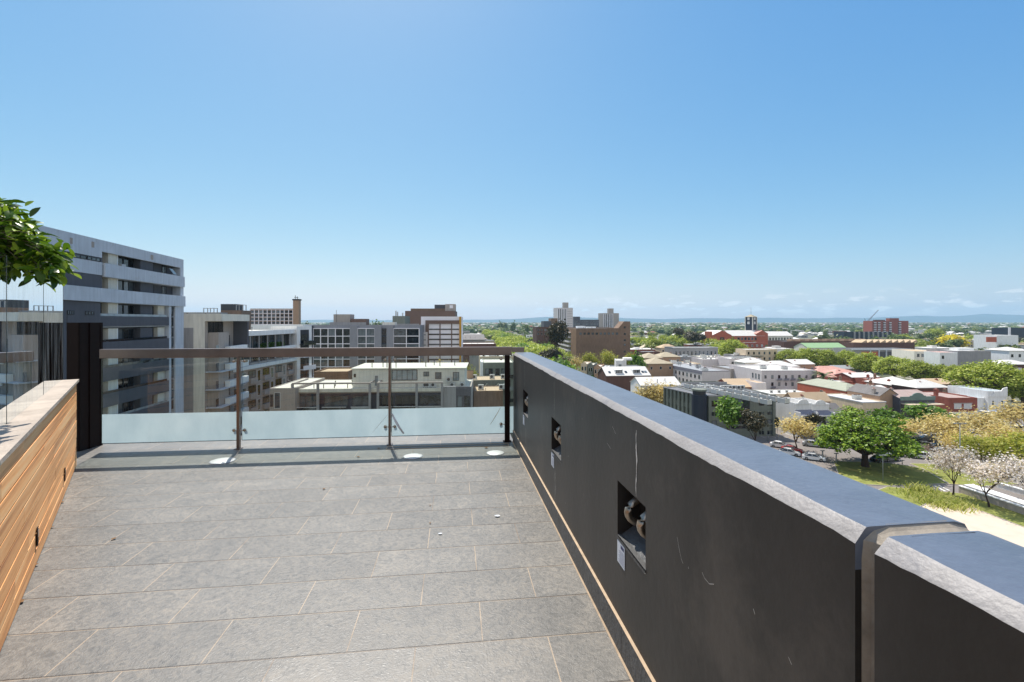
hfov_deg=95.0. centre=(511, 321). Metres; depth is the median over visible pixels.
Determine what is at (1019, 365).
brick shopfront
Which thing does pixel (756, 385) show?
flat roofed building
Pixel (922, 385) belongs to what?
roofed house
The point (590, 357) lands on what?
street tree
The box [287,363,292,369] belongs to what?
window
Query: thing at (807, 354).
elm tree
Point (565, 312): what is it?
tower block
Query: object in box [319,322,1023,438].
ground
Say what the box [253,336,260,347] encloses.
window
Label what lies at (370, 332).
window
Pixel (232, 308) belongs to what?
hospital building
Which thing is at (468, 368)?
street tree
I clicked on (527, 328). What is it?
skyline tree
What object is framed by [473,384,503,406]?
brick building
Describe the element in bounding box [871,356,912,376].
elm tree
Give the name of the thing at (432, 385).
apartment building
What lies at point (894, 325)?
flats block
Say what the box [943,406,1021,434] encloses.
budding tree
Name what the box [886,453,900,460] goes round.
parked car
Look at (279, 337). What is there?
window
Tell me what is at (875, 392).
gabled brick house
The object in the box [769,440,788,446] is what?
parked car
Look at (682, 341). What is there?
elm tree
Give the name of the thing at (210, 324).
window
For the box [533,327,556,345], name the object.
flat block
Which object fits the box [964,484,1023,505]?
platform wall
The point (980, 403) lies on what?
blue white shop
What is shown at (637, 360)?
street tree
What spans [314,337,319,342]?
window
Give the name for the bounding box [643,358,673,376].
hip roof house
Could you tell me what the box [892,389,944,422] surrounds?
old shop
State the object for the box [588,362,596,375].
townhouse
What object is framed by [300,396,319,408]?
window
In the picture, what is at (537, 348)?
elm tree
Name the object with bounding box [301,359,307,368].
window
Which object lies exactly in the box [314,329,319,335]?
window
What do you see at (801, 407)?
terrace house
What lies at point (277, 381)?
window
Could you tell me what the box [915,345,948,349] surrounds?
house
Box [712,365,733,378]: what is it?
lavender apartments
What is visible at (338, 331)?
window
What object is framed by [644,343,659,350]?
tree
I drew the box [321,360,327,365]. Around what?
window
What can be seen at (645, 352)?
hip roof house
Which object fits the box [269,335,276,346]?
window
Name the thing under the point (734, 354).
flat roofed building
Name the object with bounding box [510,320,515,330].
skyline tree
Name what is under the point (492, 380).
flat block
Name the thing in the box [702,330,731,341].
civic hall
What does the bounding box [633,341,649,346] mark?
tree
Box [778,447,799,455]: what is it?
parked car
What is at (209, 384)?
apartment building
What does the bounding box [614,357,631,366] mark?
flat roofed building
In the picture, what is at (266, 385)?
window
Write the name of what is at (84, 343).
steel column
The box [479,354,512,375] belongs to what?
flat block
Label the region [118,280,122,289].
window
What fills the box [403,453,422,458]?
disc cover
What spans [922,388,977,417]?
brick shop
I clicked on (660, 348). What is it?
hip roof house
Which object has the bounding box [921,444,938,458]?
bare tree
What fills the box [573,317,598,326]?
slab block
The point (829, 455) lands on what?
road
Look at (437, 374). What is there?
window
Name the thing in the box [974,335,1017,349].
warehouse
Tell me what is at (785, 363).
roofed house
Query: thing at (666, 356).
hip roof house
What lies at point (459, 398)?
window
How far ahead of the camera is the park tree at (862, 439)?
98.61 m
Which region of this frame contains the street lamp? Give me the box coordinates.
[953,423,966,475]
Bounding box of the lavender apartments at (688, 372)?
[673,361,729,380]
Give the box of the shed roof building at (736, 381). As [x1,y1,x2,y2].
[718,378,751,388]
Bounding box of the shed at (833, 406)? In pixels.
[829,403,842,424]
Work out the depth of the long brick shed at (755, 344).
391.23 m
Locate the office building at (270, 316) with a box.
[250,309,292,324]
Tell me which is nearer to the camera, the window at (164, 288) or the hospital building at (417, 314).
the window at (164, 288)
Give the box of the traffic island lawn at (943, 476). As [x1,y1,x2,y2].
[911,463,1016,485]
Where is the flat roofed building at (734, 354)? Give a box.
[723,352,745,356]
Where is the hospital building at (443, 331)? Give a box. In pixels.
[421,317,462,362]
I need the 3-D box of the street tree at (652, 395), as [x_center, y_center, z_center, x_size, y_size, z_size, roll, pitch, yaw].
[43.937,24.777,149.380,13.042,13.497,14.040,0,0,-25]
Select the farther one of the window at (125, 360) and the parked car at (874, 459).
the parked car at (874, 459)
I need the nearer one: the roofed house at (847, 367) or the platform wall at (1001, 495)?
the platform wall at (1001, 495)
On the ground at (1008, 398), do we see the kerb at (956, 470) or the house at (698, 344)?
the house at (698, 344)
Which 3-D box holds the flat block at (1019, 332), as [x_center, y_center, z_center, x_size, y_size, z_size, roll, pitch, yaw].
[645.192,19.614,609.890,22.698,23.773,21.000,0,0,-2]
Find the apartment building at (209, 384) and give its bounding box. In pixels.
[184,313,249,432]
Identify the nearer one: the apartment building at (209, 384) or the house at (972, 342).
the apartment building at (209, 384)
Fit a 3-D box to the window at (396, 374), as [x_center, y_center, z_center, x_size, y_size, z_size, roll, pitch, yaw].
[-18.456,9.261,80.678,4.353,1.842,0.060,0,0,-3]
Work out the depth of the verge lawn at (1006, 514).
79.01 m
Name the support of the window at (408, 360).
in the apartment building at (345, 331)
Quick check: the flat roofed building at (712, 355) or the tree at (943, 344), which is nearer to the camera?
the flat roofed building at (712, 355)
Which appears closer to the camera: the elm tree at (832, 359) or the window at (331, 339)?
the window at (331, 339)
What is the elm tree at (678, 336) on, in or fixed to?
on the ground at (1008, 398)
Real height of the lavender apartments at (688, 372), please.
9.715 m
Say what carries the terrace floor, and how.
on the apartment tower
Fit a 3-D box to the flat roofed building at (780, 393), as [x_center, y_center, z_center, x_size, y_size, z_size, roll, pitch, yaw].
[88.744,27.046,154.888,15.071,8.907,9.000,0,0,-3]
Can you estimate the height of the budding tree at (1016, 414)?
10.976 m
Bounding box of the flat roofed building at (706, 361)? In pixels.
[691,356,720,367]
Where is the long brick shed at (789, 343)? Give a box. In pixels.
[768,339,860,348]
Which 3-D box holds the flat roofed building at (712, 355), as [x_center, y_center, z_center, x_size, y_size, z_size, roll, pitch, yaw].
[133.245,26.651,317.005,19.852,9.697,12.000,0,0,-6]
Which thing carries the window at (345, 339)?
in the apartment building at (345, 331)
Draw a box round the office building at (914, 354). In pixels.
[892,349,925,379]
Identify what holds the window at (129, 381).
in the apartment block at (131, 297)
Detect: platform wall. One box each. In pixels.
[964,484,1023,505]
[997,482,1023,495]
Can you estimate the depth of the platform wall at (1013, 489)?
86.45 m
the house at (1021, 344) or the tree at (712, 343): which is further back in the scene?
the house at (1021, 344)
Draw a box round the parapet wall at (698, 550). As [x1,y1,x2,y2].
[512,352,1023,681]
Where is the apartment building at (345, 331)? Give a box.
[312,310,423,376]
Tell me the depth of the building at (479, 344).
241.15 m
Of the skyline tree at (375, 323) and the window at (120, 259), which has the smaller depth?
the window at (120, 259)
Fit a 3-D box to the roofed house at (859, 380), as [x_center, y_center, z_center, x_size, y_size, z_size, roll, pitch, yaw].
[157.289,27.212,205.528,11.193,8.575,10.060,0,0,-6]
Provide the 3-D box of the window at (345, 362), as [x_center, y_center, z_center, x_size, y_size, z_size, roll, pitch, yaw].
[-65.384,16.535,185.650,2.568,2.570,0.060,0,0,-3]
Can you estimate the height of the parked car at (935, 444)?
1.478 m
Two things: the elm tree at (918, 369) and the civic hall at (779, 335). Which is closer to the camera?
the elm tree at (918, 369)
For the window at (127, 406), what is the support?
in the apartment block at (131, 297)
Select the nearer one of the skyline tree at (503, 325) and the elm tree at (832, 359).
the elm tree at (832, 359)
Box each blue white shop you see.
[948,385,1009,414]
[970,396,983,413]
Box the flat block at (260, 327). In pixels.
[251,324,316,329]
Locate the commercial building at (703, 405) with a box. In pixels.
[670,381,775,435]
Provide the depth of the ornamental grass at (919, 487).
85.94 m
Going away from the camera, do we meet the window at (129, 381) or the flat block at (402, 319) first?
the window at (129, 381)
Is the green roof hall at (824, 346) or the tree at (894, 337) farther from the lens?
the tree at (894, 337)
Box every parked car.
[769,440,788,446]
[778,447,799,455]
[781,445,802,452]
[802,439,819,446]
[802,452,825,461]
[869,455,888,462]
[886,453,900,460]
[914,435,938,441]
[914,451,931,459]
[918,441,930,445]
[926,442,942,448]
[933,445,958,452]
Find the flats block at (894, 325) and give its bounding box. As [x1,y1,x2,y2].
[863,318,908,334]
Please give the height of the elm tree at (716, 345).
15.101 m
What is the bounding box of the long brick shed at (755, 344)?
[740,342,764,347]
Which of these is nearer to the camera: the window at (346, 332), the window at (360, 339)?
the window at (346, 332)
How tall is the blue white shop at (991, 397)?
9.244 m
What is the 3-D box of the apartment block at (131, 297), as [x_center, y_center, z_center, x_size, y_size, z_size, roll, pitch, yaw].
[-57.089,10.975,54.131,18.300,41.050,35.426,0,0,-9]
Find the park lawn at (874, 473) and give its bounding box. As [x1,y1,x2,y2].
[834,461,945,484]
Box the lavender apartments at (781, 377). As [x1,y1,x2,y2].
[729,364,816,389]
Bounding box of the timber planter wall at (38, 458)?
[0,379,78,650]
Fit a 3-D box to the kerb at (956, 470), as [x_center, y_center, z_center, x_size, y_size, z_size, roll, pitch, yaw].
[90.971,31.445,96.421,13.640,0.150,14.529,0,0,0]
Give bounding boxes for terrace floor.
[0,433,630,681]
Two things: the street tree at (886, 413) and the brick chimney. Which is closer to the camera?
the street tree at (886, 413)
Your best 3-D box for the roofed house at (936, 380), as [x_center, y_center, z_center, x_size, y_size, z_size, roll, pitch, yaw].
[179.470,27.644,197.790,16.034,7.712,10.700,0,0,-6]
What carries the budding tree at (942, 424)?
on the ground at (1008, 398)
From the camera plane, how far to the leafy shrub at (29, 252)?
2.84 m
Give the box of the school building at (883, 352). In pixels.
[834,347,905,364]
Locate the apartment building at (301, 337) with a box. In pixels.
[271,326,315,380]
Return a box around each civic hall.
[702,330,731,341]
[724,330,756,341]
[754,330,767,346]
[765,331,792,339]
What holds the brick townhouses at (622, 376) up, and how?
on the ground at (1008, 398)
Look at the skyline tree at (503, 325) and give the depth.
1297.21 m
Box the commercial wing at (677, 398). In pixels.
[663,382,789,414]
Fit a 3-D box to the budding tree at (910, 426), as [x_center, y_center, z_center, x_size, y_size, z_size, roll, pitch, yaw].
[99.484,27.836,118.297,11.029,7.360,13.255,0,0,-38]
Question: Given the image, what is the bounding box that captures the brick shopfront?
[980,360,1023,378]
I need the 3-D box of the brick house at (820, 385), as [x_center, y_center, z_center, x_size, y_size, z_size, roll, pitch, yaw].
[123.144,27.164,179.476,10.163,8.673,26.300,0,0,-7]
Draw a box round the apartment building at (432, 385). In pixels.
[291,360,472,410]
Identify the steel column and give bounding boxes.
[67,322,102,450]
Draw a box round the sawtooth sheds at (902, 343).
[840,339,916,348]
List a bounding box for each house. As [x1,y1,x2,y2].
[630,347,654,354]
[635,347,659,354]
[638,353,662,359]
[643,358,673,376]
[655,352,679,361]
[656,344,672,352]
[684,342,700,345]
[734,358,765,363]
[736,348,776,361]
[758,361,799,367]
[765,346,790,359]
[776,397,817,436]
[782,359,814,368]
[783,392,831,402]
[794,398,834,428]
[797,378,852,393]
[798,334,807,337]
[810,375,852,382]
[811,366,841,371]
[817,371,837,378]
[822,369,853,373]
[828,365,873,373]
[834,371,878,380]
[847,383,898,410]
[849,380,886,387]
[853,373,879,382]
[864,376,907,387]
[891,379,947,392]
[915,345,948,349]
[920,377,961,385]
[966,339,973,346]
[983,347,1023,361]
[1018,342,1023,348]
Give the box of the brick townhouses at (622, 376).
[597,366,650,391]
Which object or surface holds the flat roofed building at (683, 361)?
on the ground at (1008, 398)
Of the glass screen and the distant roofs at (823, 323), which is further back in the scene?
the distant roofs at (823, 323)
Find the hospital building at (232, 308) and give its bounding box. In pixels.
[221,304,250,329]
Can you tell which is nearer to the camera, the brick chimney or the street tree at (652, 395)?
the street tree at (652, 395)
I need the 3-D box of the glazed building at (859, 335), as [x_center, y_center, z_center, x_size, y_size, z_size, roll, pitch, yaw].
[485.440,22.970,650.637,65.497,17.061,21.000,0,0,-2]
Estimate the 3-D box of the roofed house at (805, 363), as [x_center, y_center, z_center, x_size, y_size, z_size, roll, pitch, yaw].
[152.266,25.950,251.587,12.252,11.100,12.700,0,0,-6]
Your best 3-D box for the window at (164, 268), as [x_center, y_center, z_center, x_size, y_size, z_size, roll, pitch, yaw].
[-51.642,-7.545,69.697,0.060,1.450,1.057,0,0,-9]
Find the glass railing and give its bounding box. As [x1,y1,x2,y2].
[99,347,523,449]
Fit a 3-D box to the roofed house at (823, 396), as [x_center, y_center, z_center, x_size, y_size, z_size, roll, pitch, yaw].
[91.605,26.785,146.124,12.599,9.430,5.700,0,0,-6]
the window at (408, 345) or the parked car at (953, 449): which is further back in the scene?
the window at (408, 345)
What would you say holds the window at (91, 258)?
in the apartment block at (131, 297)
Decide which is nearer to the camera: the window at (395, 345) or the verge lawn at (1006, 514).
the verge lawn at (1006, 514)
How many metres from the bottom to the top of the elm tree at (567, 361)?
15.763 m
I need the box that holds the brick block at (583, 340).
[558,321,629,364]
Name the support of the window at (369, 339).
in the apartment building at (345, 331)
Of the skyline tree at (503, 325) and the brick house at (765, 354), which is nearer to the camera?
the brick house at (765, 354)
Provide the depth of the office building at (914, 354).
256.16 m
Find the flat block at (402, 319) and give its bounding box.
[393,311,409,323]
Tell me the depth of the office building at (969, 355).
236.00 m
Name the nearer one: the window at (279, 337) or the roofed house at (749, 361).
the window at (279, 337)
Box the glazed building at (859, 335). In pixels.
[834,332,890,339]
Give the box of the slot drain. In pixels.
[386,443,508,448]
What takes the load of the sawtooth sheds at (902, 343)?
on the ground at (1008, 398)
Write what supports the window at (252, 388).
in the apartment building at (265, 374)
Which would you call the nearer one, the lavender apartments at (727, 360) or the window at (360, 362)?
the window at (360, 362)
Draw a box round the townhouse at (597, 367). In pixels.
[594,364,603,378]
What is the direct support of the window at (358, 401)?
in the apartment building at (432, 385)
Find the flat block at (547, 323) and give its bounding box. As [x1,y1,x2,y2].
[541,318,557,326]
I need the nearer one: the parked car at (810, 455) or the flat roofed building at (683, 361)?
the parked car at (810, 455)
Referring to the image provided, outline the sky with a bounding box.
[0,0,1023,319]
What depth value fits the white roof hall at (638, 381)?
152.78 m
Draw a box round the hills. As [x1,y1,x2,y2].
[301,314,1023,321]
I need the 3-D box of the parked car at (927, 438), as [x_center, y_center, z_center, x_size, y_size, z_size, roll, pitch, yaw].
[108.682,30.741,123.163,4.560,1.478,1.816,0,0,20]
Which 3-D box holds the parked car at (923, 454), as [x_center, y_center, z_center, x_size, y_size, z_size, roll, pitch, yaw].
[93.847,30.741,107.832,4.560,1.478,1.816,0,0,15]
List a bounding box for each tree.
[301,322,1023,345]
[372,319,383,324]
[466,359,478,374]
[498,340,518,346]
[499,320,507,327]
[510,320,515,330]
[521,322,530,333]
[531,346,547,352]
[536,346,564,358]
[545,317,570,349]
[549,355,576,369]
[557,357,579,370]
[567,353,583,369]
[577,352,604,370]
[600,350,617,364]
[628,350,647,366]
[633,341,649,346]
[633,377,662,403]
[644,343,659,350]
[650,338,659,344]
[652,382,680,397]
[661,339,681,345]
[665,335,677,342]
[667,334,683,340]
[671,326,684,335]
[676,338,685,345]
[703,337,719,343]
[704,340,723,346]
[710,342,732,355]
[713,395,743,429]
[718,339,747,355]
[736,408,768,440]
[774,415,778,430]
[775,348,796,360]
[775,412,818,447]
[791,347,820,365]
[805,412,827,439]
[810,348,843,365]
[812,371,835,379]
[813,405,929,466]
[817,332,827,338]
[835,334,852,338]
[836,349,857,364]
[845,352,882,371]
[868,405,911,438]
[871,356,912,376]
[885,333,901,338]
[895,417,935,439]
[896,360,942,378]
[901,402,959,427]
[911,407,980,450]
[917,339,936,345]
[921,331,935,337]
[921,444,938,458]
[922,327,945,336]
[924,364,946,377]
[925,441,979,494]
[927,334,942,344]
[928,427,988,452]
[931,334,971,347]
[937,341,955,347]
[939,359,1023,396]
[939,364,966,381]
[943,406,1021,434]
[945,336,965,347]
[949,430,1011,460]
[953,447,1023,506]
[962,334,973,338]
[969,428,1023,465]
[974,399,1023,429]
[974,417,1023,460]
[986,452,1023,485]
[995,343,1021,347]
[1003,368,1023,409]
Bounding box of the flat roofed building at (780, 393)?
[756,389,802,396]
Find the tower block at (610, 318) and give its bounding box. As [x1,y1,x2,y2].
[598,308,618,327]
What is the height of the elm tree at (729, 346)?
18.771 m
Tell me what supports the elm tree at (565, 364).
on the ground at (1008, 398)
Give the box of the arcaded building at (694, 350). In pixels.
[664,346,717,355]
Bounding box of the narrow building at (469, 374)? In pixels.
[467,370,473,378]
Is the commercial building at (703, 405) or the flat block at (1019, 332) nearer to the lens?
the commercial building at (703, 405)
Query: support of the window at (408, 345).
in the apartment building at (345, 331)
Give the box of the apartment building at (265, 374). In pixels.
[232,329,296,435]
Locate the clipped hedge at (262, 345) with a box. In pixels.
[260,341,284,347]
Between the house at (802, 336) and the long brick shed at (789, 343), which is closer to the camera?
the long brick shed at (789, 343)
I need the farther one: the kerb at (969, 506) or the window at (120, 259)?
the kerb at (969, 506)
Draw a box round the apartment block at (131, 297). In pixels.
[35,224,185,413]
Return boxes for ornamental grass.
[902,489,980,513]
[904,480,941,494]
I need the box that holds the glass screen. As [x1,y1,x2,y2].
[0,252,62,428]
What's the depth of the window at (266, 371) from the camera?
100.22 m
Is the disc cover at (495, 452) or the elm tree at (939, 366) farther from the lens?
the elm tree at (939, 366)
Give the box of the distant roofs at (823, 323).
[304,322,1023,330]
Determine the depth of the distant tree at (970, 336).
602.55 m
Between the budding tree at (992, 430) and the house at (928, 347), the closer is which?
the budding tree at (992, 430)
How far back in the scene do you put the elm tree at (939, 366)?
223.96 m
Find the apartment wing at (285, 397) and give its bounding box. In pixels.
[270,378,324,410]
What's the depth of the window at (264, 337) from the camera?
102.00 m
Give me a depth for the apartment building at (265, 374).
99.41 m
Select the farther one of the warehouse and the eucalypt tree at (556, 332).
the warehouse
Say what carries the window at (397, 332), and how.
in the apartment building at (345, 331)
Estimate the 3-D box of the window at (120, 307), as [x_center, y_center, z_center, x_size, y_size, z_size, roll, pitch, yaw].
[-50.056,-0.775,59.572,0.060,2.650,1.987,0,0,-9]
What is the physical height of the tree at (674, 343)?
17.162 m
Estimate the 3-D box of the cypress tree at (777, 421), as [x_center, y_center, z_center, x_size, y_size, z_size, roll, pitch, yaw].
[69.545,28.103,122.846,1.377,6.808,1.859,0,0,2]
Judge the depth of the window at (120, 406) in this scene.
60.12 m
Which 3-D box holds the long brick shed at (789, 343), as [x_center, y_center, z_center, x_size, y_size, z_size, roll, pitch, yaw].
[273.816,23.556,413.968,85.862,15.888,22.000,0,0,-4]
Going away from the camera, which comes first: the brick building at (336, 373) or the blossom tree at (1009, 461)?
the blossom tree at (1009, 461)
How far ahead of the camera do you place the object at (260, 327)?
240.31 m
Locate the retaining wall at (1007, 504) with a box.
[958,485,1023,514]
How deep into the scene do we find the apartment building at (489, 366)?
126.41 m
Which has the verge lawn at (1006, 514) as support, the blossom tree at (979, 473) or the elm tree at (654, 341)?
the blossom tree at (979, 473)
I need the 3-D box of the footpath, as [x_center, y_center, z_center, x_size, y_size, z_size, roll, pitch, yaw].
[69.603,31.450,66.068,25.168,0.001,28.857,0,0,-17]
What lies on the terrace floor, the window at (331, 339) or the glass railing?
the glass railing
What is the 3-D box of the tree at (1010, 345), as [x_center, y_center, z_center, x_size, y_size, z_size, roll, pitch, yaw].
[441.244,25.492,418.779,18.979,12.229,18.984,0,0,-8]
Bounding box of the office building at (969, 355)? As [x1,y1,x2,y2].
[926,348,990,382]
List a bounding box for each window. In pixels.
[67,252,86,259]
[67,310,74,314]
[85,311,93,314]
[87,256,100,261]
[118,256,122,263]
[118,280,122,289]
[118,305,122,313]
[118,329,122,338]
[118,378,122,388]
[118,403,122,413]
[123,257,133,267]
[123,281,133,290]
[123,305,133,313]
[123,329,133,338]
[123,358,133,362]
[123,376,133,387]
[123,400,133,411]
[162,265,166,273]
[162,286,166,293]
[208,322,222,332]
[248,370,255,378]
[248,384,255,393]
[248,399,255,408]
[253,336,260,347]
[257,370,260,380]
[257,384,260,395]
[257,398,260,409]
[261,335,268,343]
[263,367,269,374]
[263,381,269,389]
[263,395,269,403]
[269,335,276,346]
[270,394,272,406]
[274,392,279,408]
[275,365,281,372]
[275,378,281,385]
[277,334,283,342]
[284,334,288,345]
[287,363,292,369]
[287,375,292,382]
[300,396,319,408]
[301,334,307,343]
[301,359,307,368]
[301,371,307,377]
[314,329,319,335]
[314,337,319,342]
[314,360,319,365]
[321,329,327,335]
[321,337,327,342]
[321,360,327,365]
[324,396,347,408]
[329,329,334,335]
[329,337,334,342]
[329,360,334,365]
[336,329,341,335]
[336,337,341,342]
[336,360,341,365]
[343,329,349,335]
[343,337,349,342]
[343,360,349,365]
[353,395,367,406]
[358,329,365,335]
[358,337,365,342]
[358,360,365,364]
[367,329,373,335]
[367,337,373,342]
[375,375,378,385]
[379,395,393,407]
[392,370,416,379]
[394,329,405,335]
[394,337,405,342]
[394,344,405,346]
[394,359,405,362]
[395,395,414,405]
[407,329,418,335]
[407,337,418,342]
[407,344,418,346]
[407,359,418,362]
[419,395,440,405]
[435,372,440,378]
[453,372,458,380]
[457,396,461,406]
[464,396,469,406]
[954,404,961,408]
[964,404,971,408]
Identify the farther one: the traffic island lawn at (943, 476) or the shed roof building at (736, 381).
the shed roof building at (736, 381)
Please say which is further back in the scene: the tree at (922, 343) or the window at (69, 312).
the tree at (922, 343)
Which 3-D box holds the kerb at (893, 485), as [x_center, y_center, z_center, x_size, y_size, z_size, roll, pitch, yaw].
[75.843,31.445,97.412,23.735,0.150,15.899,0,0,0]
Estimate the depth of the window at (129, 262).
61.62 m
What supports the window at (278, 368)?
in the apartment building at (265, 374)
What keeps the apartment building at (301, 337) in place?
on the ground at (1008, 398)
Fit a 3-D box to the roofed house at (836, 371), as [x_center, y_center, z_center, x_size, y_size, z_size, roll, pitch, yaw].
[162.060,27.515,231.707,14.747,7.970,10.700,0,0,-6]
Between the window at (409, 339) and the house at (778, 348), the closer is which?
the window at (409, 339)
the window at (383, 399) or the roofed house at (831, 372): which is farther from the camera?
the roofed house at (831, 372)
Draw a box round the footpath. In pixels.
[922,503,1023,546]
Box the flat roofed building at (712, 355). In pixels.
[696,353,722,356]
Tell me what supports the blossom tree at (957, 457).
on the verge lawn at (1006, 514)
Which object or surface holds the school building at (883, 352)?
on the ground at (1008, 398)
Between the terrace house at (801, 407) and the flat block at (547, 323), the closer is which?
the terrace house at (801, 407)
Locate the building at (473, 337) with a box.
[463,334,484,341]
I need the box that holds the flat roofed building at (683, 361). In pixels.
[670,359,700,364]
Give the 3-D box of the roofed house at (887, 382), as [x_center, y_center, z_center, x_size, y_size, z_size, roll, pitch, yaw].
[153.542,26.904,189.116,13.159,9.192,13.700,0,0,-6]
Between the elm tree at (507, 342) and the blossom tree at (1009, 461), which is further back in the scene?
the elm tree at (507, 342)
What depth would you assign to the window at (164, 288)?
69.71 m
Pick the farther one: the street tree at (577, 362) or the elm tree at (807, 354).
the elm tree at (807, 354)
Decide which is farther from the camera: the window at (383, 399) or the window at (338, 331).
the window at (338, 331)
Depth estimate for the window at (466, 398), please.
78.86 m
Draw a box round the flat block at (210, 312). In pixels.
[184,308,227,313]
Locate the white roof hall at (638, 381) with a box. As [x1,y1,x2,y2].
[630,376,680,403]
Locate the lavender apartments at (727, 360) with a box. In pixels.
[716,356,760,364]
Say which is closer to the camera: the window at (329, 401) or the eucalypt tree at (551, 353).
the window at (329, 401)
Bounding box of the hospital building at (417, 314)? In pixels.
[405,304,456,324]
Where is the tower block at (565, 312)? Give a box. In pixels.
[553,302,572,326]
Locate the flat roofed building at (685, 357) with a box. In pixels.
[677,353,695,361]
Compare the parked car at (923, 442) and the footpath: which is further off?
the parked car at (923, 442)
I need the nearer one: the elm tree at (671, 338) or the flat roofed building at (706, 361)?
the flat roofed building at (706, 361)
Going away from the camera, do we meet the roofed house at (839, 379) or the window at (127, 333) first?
the window at (127, 333)
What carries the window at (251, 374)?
in the apartment building at (265, 374)
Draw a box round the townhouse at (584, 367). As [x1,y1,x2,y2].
[581,361,590,374]
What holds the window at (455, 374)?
in the apartment building at (432, 385)
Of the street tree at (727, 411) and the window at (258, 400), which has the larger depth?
the street tree at (727, 411)
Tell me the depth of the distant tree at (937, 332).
779.82 m
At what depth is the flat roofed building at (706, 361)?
286.00 m
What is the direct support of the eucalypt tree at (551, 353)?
on the ground at (1008, 398)
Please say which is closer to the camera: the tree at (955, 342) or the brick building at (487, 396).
the brick building at (487, 396)
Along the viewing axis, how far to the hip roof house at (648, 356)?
287.31 m
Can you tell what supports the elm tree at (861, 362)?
on the ground at (1008, 398)
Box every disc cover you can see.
[209,457,235,463]
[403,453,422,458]
[487,450,503,455]
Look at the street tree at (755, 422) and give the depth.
111.19 m
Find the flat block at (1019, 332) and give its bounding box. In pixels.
[992,327,1023,337]
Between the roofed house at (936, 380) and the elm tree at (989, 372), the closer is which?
the elm tree at (989, 372)
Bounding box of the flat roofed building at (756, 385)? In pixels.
[746,380,765,389]
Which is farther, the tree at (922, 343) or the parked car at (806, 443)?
the tree at (922, 343)
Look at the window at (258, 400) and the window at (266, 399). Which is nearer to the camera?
the window at (258, 400)
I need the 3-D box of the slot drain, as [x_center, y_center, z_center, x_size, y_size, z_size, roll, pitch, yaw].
[-0.761,1.498,5.619,1.450,0.004,0.112,0,0,-6]
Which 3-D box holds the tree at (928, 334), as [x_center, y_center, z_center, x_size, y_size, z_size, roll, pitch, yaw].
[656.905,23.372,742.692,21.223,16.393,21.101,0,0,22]
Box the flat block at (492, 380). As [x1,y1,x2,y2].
[473,374,510,406]
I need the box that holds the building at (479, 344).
[463,342,495,366]
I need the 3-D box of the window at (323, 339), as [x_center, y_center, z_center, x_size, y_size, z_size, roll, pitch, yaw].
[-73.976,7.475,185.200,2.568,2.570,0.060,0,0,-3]
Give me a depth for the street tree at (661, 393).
147.42 m
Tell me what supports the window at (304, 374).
in the apartment building at (301, 337)
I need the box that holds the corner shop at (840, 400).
[826,393,885,419]
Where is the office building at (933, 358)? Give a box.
[924,351,956,365]
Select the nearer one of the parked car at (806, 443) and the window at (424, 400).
the window at (424, 400)
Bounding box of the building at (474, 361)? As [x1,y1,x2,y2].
[469,356,478,375]
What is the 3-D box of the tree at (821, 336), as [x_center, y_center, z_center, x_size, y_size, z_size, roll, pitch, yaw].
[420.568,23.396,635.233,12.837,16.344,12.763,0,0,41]
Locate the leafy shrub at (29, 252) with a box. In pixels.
[0,197,81,291]
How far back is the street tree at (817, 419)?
121.44 m
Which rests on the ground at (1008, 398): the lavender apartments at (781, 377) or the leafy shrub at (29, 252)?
the lavender apartments at (781, 377)
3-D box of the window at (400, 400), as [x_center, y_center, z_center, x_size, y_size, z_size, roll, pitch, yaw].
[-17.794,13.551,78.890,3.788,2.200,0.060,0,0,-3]
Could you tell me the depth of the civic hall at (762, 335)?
508.83 m
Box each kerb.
[833,461,947,485]
[878,486,1022,526]
[909,463,1018,486]
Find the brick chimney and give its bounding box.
[292,295,301,323]
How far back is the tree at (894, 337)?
583.12 m
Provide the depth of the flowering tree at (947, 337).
517.42 m
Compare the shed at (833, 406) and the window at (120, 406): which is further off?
the shed at (833, 406)
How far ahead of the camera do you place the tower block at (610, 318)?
793.72 m
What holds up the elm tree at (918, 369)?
on the ground at (1008, 398)
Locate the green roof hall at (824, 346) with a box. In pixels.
[794,343,844,365]
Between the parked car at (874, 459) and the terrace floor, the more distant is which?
the parked car at (874, 459)
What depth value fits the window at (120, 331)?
60.12 m
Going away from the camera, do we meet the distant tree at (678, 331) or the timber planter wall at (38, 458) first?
the timber planter wall at (38, 458)
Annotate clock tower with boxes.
[745,315,756,329]
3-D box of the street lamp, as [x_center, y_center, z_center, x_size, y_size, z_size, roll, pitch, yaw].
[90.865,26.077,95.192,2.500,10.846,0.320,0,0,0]
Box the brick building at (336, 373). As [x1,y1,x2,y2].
[314,367,352,378]
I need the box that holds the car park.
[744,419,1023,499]
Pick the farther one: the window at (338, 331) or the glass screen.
the window at (338, 331)
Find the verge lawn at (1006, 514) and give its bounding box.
[880,487,1023,526]
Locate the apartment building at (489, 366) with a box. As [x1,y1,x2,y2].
[480,358,512,437]
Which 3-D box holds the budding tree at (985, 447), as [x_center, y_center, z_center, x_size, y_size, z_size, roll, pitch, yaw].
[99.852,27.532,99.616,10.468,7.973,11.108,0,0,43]

